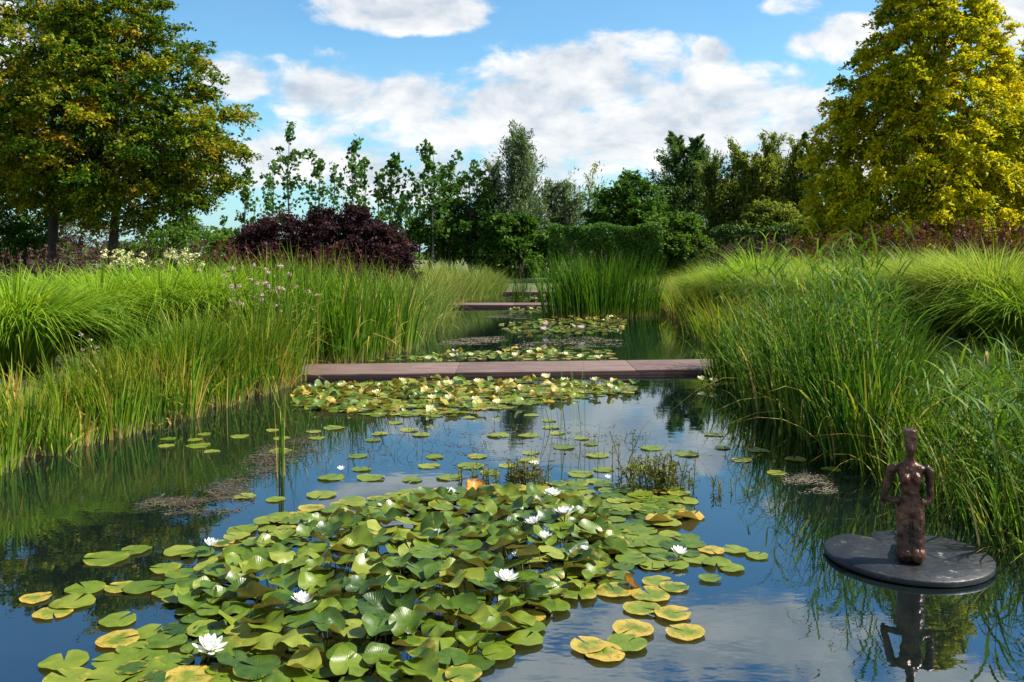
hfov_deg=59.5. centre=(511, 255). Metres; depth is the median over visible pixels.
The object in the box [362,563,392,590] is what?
lily pad
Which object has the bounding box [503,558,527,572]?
lily pad
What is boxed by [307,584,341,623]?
lily pad
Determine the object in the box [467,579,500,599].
lily pad
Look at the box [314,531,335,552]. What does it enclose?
lily pad
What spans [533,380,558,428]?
reed shoots
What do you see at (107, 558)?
lily pad
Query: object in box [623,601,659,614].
lily pad
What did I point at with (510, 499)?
lily pads
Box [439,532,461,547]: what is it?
lily pad
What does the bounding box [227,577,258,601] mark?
lily pad
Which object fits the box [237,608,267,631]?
lily pad
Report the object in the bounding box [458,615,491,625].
lily pad
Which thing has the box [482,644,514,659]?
lily pad
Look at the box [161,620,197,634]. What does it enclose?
lily pad
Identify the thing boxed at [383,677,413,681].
lily pad
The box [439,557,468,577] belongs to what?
lily pad
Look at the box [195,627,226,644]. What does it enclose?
lily pad
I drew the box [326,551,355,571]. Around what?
lily pad
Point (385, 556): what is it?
lily pad
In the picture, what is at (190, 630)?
lily pad
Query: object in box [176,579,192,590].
lily pad
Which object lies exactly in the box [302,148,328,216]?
poplar tree
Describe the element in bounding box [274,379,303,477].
reed shoots
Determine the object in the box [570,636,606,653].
lily pad
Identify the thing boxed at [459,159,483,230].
poplar tree
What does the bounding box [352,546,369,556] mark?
lily pad
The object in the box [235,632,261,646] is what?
lily pad
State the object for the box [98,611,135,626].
lily pad
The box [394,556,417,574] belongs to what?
lily pad
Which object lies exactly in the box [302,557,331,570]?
lily pad
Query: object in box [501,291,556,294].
footbridge
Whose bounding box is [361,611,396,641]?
lily pad
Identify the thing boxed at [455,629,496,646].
lily pad
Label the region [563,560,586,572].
lily pad
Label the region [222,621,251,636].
lily pad
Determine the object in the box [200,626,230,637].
lily pad
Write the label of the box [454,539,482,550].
lily pad
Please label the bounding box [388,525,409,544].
lily pad
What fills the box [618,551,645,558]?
lily pad
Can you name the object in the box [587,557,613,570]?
lily pad
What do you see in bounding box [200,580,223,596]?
lily pad
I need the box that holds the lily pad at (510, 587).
[492,578,521,595]
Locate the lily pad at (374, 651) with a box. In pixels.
[362,642,395,663]
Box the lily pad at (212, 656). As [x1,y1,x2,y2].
[201,648,220,657]
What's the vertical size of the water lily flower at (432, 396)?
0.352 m
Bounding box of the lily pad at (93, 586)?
[64,580,105,593]
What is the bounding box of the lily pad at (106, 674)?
[79,667,129,681]
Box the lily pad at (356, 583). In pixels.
[343,575,376,598]
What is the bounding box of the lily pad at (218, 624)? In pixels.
[194,619,228,634]
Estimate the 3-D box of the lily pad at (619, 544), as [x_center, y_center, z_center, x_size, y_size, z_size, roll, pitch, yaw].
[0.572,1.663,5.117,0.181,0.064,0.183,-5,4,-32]
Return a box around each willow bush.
[692,145,778,251]
[723,129,829,249]
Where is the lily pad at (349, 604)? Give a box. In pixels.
[337,596,358,616]
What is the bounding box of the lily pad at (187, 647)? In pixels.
[180,640,202,653]
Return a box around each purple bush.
[222,218,273,272]
[230,207,326,273]
[271,214,341,269]
[281,202,391,273]
[330,214,401,270]
[339,220,424,283]
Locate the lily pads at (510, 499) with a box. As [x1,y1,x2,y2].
[104,295,855,603]
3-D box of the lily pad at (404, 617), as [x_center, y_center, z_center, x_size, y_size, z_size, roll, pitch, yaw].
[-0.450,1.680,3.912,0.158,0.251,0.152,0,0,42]
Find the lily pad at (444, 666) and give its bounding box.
[439,657,453,669]
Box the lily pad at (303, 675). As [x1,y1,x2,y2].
[288,667,312,681]
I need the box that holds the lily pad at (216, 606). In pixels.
[196,601,231,615]
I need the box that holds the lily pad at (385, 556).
[364,550,391,560]
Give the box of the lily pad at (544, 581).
[531,578,559,587]
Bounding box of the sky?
[0,0,1023,255]
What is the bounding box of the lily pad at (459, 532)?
[456,529,471,538]
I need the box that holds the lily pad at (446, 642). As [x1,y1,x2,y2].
[420,636,458,652]
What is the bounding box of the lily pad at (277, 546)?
[266,542,291,558]
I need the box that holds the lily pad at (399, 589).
[386,582,416,592]
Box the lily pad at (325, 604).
[310,597,343,631]
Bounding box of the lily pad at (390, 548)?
[384,539,414,555]
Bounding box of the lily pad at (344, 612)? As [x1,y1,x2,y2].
[340,608,358,615]
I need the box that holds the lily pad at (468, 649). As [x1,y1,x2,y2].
[457,644,476,653]
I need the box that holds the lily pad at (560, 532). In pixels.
[550,523,573,547]
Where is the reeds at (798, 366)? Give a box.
[670,215,1002,471]
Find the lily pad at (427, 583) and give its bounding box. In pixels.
[420,577,441,591]
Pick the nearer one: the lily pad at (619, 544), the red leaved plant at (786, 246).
the lily pad at (619, 544)
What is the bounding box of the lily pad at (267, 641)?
[251,632,285,652]
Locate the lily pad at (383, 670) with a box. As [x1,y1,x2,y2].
[376,659,402,681]
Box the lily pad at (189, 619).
[181,613,208,622]
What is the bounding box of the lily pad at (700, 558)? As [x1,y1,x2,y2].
[682,554,709,563]
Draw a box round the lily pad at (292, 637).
[274,625,319,646]
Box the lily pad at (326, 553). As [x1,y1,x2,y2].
[313,549,332,566]
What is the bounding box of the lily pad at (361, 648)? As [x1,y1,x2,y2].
[334,636,374,654]
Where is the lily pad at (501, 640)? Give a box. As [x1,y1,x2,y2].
[477,635,513,648]
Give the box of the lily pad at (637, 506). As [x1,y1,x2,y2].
[630,503,658,511]
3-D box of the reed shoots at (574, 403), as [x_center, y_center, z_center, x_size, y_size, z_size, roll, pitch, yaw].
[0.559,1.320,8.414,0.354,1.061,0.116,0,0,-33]
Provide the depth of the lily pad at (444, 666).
3.70 m
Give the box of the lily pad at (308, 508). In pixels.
[298,504,324,510]
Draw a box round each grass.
[207,246,513,345]
[639,261,870,344]
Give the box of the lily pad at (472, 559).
[458,552,487,583]
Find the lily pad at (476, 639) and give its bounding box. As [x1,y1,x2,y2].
[457,629,487,651]
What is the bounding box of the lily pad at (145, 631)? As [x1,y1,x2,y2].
[132,624,171,638]
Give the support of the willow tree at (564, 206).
on the ground at (533, 288)
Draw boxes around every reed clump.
[508,261,535,301]
[527,246,678,318]
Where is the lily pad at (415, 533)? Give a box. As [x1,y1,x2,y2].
[406,531,421,540]
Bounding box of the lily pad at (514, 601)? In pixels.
[498,593,527,611]
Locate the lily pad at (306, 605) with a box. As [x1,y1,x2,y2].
[285,596,321,627]
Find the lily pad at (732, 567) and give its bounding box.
[720,562,744,571]
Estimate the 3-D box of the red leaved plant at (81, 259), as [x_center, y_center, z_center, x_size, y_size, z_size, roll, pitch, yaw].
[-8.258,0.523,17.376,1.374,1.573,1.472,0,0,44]
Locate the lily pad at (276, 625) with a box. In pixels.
[248,610,283,631]
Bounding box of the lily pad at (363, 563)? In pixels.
[351,552,383,575]
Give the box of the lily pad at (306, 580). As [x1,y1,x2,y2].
[298,572,325,593]
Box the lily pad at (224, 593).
[206,585,237,602]
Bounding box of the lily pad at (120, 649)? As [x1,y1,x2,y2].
[116,641,147,653]
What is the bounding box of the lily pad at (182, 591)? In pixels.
[174,584,207,599]
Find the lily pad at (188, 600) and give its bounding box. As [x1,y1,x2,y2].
[177,585,216,610]
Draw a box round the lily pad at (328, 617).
[307,607,345,638]
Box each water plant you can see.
[455,459,509,480]
[489,455,553,484]
[609,430,640,474]
[615,450,698,492]
[688,475,753,494]
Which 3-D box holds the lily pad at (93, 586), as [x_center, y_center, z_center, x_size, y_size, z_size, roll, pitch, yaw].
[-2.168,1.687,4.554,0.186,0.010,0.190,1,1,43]
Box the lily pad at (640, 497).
[627,492,652,498]
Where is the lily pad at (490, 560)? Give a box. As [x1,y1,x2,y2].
[482,552,503,563]
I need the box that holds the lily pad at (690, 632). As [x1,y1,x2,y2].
[665,623,704,640]
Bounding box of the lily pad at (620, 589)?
[596,582,631,596]
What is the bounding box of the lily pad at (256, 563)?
[242,555,272,582]
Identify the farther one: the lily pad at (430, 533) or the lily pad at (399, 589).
the lily pad at (430, 533)
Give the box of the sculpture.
[824,428,995,587]
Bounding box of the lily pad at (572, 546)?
[564,539,588,552]
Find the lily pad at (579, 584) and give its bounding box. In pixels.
[568,575,594,587]
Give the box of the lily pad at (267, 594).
[262,589,299,611]
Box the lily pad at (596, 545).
[589,540,601,549]
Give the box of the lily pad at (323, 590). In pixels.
[318,577,350,609]
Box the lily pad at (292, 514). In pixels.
[286,511,305,517]
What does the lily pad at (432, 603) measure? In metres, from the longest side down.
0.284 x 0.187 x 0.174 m
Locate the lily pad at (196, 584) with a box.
[193,576,215,588]
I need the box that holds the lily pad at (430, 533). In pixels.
[406,529,438,538]
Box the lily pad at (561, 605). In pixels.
[535,598,569,610]
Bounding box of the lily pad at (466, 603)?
[441,592,478,622]
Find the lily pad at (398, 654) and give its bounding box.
[366,648,401,666]
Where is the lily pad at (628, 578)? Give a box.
[624,573,638,587]
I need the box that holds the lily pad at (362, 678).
[339,675,379,681]
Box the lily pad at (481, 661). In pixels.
[460,654,494,669]
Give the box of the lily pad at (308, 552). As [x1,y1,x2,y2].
[295,548,320,558]
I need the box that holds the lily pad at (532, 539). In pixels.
[527,535,550,559]
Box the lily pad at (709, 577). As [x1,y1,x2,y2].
[699,574,721,581]
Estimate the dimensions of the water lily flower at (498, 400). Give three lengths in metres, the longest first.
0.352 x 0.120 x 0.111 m
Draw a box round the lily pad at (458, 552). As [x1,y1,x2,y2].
[451,549,480,563]
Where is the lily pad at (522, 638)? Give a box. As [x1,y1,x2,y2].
[506,630,542,645]
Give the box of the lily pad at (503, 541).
[489,535,516,562]
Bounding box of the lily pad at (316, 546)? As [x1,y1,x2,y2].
[298,541,326,558]
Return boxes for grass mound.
[0,257,118,297]
[0,260,182,375]
[2,259,214,350]
[35,251,267,344]
[37,251,189,289]
[94,251,248,286]
[120,251,321,331]
[196,255,335,297]
[262,264,339,287]
[647,256,758,306]
[668,239,823,301]
[694,250,867,303]
[724,248,826,275]
[748,246,922,311]
[788,239,1014,332]
[804,245,957,271]
[809,229,1023,340]
[856,239,1023,270]
[892,263,1023,353]
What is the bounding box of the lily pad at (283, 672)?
[261,663,295,681]
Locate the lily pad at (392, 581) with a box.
[369,574,397,588]
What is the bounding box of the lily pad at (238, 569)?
[224,564,255,577]
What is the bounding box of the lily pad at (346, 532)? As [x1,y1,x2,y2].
[340,528,351,537]
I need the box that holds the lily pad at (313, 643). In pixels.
[289,635,323,651]
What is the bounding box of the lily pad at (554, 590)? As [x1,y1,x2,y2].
[543,581,567,595]
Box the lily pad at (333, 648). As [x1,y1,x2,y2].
[326,642,356,659]
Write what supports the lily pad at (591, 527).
on the pond water
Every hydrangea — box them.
[98,248,146,280]
[155,248,204,278]
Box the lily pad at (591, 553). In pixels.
[568,547,599,561]
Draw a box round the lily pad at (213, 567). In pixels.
[200,564,224,574]
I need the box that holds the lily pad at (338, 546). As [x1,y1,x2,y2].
[329,537,359,571]
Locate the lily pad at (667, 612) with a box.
[654,605,690,620]
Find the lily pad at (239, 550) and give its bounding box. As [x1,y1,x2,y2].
[218,545,245,559]
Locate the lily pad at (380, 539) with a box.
[361,536,391,554]
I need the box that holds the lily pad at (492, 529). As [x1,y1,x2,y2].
[488,520,519,547]
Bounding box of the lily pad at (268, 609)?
[263,605,297,613]
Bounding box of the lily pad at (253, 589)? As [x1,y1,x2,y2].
[237,581,275,603]
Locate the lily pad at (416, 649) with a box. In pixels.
[406,638,436,657]
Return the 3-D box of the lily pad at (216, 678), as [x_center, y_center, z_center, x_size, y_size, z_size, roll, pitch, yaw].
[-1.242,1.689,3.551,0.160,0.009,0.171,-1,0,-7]
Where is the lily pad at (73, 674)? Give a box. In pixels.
[42,667,90,681]
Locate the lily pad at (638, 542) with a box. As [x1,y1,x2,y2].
[624,537,647,546]
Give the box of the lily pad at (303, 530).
[296,524,323,541]
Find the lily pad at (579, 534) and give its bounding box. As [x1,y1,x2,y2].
[571,531,591,538]
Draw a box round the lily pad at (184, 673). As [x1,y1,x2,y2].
[165,665,217,681]
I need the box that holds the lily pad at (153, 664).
[125,659,168,681]
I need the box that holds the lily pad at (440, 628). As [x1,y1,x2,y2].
[421,618,453,636]
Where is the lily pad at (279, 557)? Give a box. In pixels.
[269,550,296,567]
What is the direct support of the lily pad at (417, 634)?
on the pond water
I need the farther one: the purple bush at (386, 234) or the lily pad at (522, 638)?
the purple bush at (386, 234)
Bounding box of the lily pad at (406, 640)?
[392,635,420,656]
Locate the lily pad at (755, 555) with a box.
[746,551,767,559]
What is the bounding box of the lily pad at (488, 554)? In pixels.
[469,550,495,563]
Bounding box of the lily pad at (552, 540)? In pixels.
[533,525,556,544]
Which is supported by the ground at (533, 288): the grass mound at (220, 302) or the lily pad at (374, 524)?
the grass mound at (220, 302)
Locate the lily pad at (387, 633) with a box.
[378,626,392,635]
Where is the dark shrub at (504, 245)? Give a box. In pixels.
[469,209,559,277]
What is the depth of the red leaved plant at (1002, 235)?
19.85 m
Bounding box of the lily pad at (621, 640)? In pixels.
[607,633,647,650]
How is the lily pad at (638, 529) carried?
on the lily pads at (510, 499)
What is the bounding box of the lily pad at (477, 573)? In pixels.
[446,567,483,591]
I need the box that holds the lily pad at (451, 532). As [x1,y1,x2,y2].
[430,526,456,557]
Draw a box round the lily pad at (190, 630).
[187,619,224,636]
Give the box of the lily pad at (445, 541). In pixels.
[437,536,460,556]
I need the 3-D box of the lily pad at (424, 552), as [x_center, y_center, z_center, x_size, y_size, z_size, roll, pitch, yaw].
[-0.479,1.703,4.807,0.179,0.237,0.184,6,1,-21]
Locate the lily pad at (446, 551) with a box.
[433,548,453,559]
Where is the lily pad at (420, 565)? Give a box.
[407,558,434,587]
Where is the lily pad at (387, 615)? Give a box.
[372,613,392,639]
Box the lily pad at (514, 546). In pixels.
[506,545,535,570]
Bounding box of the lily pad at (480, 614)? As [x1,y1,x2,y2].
[452,602,489,624]
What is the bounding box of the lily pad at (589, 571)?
[582,563,608,578]
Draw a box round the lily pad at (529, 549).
[515,544,539,569]
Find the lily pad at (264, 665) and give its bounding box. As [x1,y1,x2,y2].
[233,654,280,679]
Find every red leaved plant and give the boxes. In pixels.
[0,242,127,284]
[0,247,92,288]
[43,242,124,279]
[114,240,195,276]
[176,239,267,276]
[203,240,285,278]
[235,242,337,276]
[292,246,364,283]
[319,242,398,290]
[693,237,774,273]
[742,233,805,266]
[765,230,851,264]
[801,228,896,266]
[853,222,935,267]
[886,220,993,262]
[922,214,1015,262]
[953,217,1023,272]
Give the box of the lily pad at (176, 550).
[163,545,194,555]
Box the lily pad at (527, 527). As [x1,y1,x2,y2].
[516,520,539,544]
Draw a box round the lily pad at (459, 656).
[436,647,467,664]
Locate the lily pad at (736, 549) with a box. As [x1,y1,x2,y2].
[722,545,748,552]
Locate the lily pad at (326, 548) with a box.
[318,544,343,566]
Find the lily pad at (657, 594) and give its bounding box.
[631,586,669,600]
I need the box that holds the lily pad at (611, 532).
[604,530,622,538]
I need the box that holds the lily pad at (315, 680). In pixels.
[310,678,328,681]
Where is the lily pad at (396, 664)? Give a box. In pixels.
[388,660,417,676]
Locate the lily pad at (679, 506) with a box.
[659,504,684,509]
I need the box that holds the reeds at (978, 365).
[884,317,1023,439]
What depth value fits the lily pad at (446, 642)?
3.85 m
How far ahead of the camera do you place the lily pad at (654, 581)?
4.65 m
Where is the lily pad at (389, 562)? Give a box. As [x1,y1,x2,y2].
[382,552,412,572]
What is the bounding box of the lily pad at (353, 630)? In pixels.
[329,623,365,641]
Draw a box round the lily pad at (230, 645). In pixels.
[200,636,242,657]
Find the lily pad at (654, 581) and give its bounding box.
[642,575,672,587]
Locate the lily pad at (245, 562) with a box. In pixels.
[239,558,267,568]
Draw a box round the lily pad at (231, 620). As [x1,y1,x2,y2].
[219,608,250,624]
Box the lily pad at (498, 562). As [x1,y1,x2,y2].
[484,557,504,571]
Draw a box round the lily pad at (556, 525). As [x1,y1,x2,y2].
[544,521,575,543]
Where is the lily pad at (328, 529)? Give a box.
[314,521,343,540]
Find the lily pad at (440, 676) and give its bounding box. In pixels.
[412,668,450,681]
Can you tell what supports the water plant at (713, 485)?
on the pond water
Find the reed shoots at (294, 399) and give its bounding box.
[238,359,329,426]
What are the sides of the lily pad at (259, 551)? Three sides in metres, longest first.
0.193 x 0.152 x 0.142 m
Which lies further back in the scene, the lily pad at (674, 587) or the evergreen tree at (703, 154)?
the evergreen tree at (703, 154)
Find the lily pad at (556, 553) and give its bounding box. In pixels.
[538,545,563,568]
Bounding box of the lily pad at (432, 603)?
[413,593,452,618]
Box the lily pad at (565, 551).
[557,548,569,560]
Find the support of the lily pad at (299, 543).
on the pond water
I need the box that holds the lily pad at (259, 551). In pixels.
[241,547,269,560]
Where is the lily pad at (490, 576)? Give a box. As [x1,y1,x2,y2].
[483,566,509,582]
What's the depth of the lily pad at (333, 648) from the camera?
3.75 m
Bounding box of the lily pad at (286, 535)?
[273,530,295,539]
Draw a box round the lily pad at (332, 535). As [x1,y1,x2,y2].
[328,525,355,554]
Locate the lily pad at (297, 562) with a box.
[284,556,309,569]
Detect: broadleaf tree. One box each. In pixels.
[0,0,162,276]
[0,0,263,275]
[0,157,90,277]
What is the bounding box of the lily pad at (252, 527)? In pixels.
[228,524,257,530]
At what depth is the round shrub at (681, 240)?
46.64 m
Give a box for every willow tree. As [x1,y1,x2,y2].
[475,119,556,262]
[535,177,592,269]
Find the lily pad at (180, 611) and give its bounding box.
[174,605,196,614]
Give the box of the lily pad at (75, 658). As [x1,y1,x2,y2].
[38,649,88,669]
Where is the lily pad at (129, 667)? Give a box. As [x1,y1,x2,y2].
[116,660,147,674]
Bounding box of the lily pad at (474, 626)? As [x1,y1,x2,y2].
[464,624,495,638]
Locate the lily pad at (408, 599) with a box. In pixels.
[385,587,415,608]
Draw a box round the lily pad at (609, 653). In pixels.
[585,641,624,661]
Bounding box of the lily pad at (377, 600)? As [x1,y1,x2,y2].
[357,589,395,614]
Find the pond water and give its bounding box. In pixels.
[0,295,1023,681]
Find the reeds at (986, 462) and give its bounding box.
[816,320,1023,568]
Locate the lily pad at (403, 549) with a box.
[398,542,413,556]
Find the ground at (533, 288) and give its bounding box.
[0,257,1011,459]
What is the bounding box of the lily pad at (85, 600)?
[49,593,95,607]
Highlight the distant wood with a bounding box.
[5,220,710,259]
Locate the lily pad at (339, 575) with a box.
[316,572,345,589]
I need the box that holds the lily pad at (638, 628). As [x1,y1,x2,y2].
[612,619,653,637]
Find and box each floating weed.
[133,435,321,516]
[333,422,647,466]
[437,314,624,349]
[781,469,837,493]
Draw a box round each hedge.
[547,221,663,280]
[621,234,704,274]
[708,224,852,266]
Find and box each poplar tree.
[218,215,229,267]
[234,166,265,225]
[259,159,280,236]
[260,121,316,231]
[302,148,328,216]
[321,161,344,213]
[331,133,374,214]
[348,156,375,216]
[368,152,420,240]
[374,167,392,222]
[394,190,418,239]
[400,167,430,266]
[415,138,459,265]
[428,149,463,265]
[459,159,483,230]
[468,157,507,268]
[568,160,611,264]
[797,132,810,234]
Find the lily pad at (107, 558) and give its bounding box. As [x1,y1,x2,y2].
[83,551,130,565]
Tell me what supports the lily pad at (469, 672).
on the pond water
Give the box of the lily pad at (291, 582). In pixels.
[267,569,300,590]
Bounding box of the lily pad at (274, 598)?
[253,592,293,618]
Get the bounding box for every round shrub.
[0,211,75,279]
[26,218,133,280]
[121,205,222,273]
[196,230,235,273]
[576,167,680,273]
[628,206,721,278]
[717,195,812,263]
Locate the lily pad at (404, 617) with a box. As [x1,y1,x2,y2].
[388,607,426,636]
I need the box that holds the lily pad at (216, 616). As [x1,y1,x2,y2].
[188,613,221,619]
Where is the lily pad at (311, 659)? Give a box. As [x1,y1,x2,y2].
[284,647,321,670]
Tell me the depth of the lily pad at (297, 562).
4.66 m
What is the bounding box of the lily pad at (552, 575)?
[539,569,564,580]
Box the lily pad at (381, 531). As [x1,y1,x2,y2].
[372,528,386,552]
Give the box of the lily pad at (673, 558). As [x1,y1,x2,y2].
[657,551,682,560]
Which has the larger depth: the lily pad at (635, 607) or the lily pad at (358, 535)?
the lily pad at (358, 535)
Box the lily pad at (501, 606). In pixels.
[487,596,509,616]
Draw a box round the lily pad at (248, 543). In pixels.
[239,534,264,545]
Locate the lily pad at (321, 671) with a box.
[310,659,337,677]
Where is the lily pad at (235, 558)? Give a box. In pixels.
[225,552,253,565]
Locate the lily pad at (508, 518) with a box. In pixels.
[497,515,521,544]
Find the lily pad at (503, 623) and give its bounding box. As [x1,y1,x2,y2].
[480,616,519,630]
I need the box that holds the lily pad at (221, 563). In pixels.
[207,562,227,565]
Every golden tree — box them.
[787,0,1023,267]
[979,38,1023,213]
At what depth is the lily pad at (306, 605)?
4.08 m
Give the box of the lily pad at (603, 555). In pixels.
[595,549,608,559]
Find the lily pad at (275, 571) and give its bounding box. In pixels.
[249,563,281,586]
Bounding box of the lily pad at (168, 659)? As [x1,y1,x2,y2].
[154,652,194,669]
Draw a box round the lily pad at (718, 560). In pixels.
[702,556,731,566]
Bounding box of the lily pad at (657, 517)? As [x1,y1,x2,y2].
[645,513,670,520]
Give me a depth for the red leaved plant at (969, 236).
20.43 m
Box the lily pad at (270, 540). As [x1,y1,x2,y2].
[257,533,279,546]
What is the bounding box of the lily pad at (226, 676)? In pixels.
[220,674,260,681]
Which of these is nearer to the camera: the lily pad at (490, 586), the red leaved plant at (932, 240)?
the lily pad at (490, 586)
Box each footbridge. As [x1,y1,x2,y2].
[292,359,717,379]
[449,303,654,307]
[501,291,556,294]
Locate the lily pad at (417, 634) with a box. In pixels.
[392,631,422,641]
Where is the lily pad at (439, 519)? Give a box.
[420,511,448,532]
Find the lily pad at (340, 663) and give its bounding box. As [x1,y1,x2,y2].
[329,644,368,676]
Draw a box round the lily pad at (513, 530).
[509,527,531,548]
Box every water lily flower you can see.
[193,633,228,660]
[204,537,218,552]
[291,590,313,610]
[425,405,433,416]
[427,394,436,404]
[444,394,453,402]
[493,398,501,409]
[495,568,518,586]
[526,515,541,544]
[537,530,552,553]
[541,373,550,377]
[544,487,561,495]
[556,506,574,534]
[581,545,588,560]
[672,545,686,560]
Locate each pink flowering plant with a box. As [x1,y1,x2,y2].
[75,333,98,376]
[194,264,322,371]
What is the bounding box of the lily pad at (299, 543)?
[285,541,307,551]
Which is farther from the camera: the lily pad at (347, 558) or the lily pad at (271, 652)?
the lily pad at (347, 558)
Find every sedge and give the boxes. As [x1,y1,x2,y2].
[0,295,331,474]
[55,298,329,408]
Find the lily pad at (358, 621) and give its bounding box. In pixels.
[346,618,364,626]
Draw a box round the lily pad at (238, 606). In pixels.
[221,597,248,615]
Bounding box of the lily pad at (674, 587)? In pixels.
[660,582,688,591]
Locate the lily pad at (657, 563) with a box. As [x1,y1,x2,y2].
[640,556,667,567]
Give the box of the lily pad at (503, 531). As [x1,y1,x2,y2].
[485,527,513,551]
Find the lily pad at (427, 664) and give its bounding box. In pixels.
[398,648,438,677]
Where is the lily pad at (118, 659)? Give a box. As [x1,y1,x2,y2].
[91,650,138,667]
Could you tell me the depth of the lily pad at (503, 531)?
5.07 m
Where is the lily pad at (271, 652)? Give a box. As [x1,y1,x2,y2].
[246,647,280,665]
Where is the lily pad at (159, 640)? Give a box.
[145,631,187,647]
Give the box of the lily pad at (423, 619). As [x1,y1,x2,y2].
[405,615,426,633]
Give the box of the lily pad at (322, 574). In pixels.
[300,566,334,591]
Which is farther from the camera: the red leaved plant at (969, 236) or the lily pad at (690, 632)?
the red leaved plant at (969, 236)
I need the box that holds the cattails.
[212,241,453,387]
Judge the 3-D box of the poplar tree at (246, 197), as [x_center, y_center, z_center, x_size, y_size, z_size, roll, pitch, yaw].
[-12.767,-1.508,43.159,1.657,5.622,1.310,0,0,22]
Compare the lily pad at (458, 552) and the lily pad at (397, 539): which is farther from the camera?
the lily pad at (397, 539)
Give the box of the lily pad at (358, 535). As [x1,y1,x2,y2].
[341,525,372,546]
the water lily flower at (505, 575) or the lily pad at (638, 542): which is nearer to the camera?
the water lily flower at (505, 575)
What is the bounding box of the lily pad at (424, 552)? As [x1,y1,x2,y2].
[409,546,440,558]
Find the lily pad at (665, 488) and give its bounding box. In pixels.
[662,486,686,490]
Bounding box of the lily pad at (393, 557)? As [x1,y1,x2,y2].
[381,556,401,567]
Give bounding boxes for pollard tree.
[400,196,464,271]
[422,196,482,268]
[434,164,505,273]
[459,186,509,270]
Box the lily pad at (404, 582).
[397,579,420,588]
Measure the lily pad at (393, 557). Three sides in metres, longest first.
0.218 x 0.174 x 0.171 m
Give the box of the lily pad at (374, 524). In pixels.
[367,519,396,542]
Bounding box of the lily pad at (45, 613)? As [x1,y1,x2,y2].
[32,605,72,618]
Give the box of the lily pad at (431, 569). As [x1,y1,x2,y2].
[424,562,452,589]
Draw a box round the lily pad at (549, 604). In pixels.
[528,597,555,612]
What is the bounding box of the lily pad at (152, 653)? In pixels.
[134,647,167,660]
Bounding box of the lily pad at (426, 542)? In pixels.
[413,536,439,558]
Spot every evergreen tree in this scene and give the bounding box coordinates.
[645,130,709,235]
[654,134,732,259]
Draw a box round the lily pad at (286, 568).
[271,563,293,588]
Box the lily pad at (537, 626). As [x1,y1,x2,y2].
[518,620,545,631]
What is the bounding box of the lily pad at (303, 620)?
[282,610,317,633]
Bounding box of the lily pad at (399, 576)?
[386,571,410,581]
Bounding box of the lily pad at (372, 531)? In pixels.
[350,524,377,534]
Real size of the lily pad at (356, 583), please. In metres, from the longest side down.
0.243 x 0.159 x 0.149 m
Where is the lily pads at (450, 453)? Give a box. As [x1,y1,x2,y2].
[221,392,770,498]
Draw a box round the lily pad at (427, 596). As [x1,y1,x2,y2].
[413,591,449,607]
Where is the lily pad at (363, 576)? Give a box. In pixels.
[348,573,366,594]
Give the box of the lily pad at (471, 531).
[460,524,487,538]
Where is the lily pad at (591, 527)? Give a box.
[578,519,604,541]
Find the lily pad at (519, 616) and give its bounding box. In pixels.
[501,610,535,625]
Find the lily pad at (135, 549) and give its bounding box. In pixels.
[121,545,151,554]
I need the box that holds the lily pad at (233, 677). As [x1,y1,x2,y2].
[208,666,250,681]
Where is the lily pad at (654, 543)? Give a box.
[644,539,669,546]
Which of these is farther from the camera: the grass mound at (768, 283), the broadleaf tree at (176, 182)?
the broadleaf tree at (176, 182)
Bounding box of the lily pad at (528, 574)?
[513,570,538,588]
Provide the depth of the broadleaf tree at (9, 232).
42.37 m
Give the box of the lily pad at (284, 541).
[278,538,302,545]
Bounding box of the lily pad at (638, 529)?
[620,525,651,534]
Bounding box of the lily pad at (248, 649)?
[243,645,266,652]
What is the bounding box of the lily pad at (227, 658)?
[217,650,251,667]
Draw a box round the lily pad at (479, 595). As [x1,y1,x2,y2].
[459,591,485,603]
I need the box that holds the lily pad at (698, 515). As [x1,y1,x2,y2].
[674,510,703,519]
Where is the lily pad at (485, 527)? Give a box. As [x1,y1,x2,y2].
[481,524,495,544]
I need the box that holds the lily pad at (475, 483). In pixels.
[466,479,485,496]
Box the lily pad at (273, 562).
[265,559,283,565]
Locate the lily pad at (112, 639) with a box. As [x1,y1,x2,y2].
[95,629,139,647]
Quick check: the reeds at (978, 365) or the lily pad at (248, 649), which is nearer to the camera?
the lily pad at (248, 649)
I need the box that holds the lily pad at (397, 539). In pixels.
[390,537,408,543]
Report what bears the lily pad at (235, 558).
on the pond water
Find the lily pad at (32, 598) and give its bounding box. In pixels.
[19,592,51,603]
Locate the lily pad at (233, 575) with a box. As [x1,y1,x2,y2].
[225,569,248,582]
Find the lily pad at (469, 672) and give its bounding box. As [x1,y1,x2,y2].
[445,664,481,681]
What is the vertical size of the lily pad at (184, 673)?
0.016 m
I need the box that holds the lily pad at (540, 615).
[525,610,545,620]
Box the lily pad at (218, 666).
[205,662,229,674]
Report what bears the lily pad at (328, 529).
on the pond water
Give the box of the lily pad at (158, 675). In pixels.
[139,670,171,681]
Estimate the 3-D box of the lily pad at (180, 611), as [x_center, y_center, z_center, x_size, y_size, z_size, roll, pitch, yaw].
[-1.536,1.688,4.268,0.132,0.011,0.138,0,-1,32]
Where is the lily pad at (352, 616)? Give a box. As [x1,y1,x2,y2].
[344,614,362,625]
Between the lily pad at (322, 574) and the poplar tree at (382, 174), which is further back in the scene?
the poplar tree at (382, 174)
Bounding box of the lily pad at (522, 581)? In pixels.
[510,578,532,596]
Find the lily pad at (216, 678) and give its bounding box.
[179,671,219,681]
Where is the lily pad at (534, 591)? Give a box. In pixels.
[524,585,550,600]
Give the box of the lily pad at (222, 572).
[204,562,234,579]
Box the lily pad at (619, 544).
[597,535,627,553]
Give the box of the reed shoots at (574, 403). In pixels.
[556,355,584,437]
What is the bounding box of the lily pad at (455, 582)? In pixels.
[434,569,465,595]

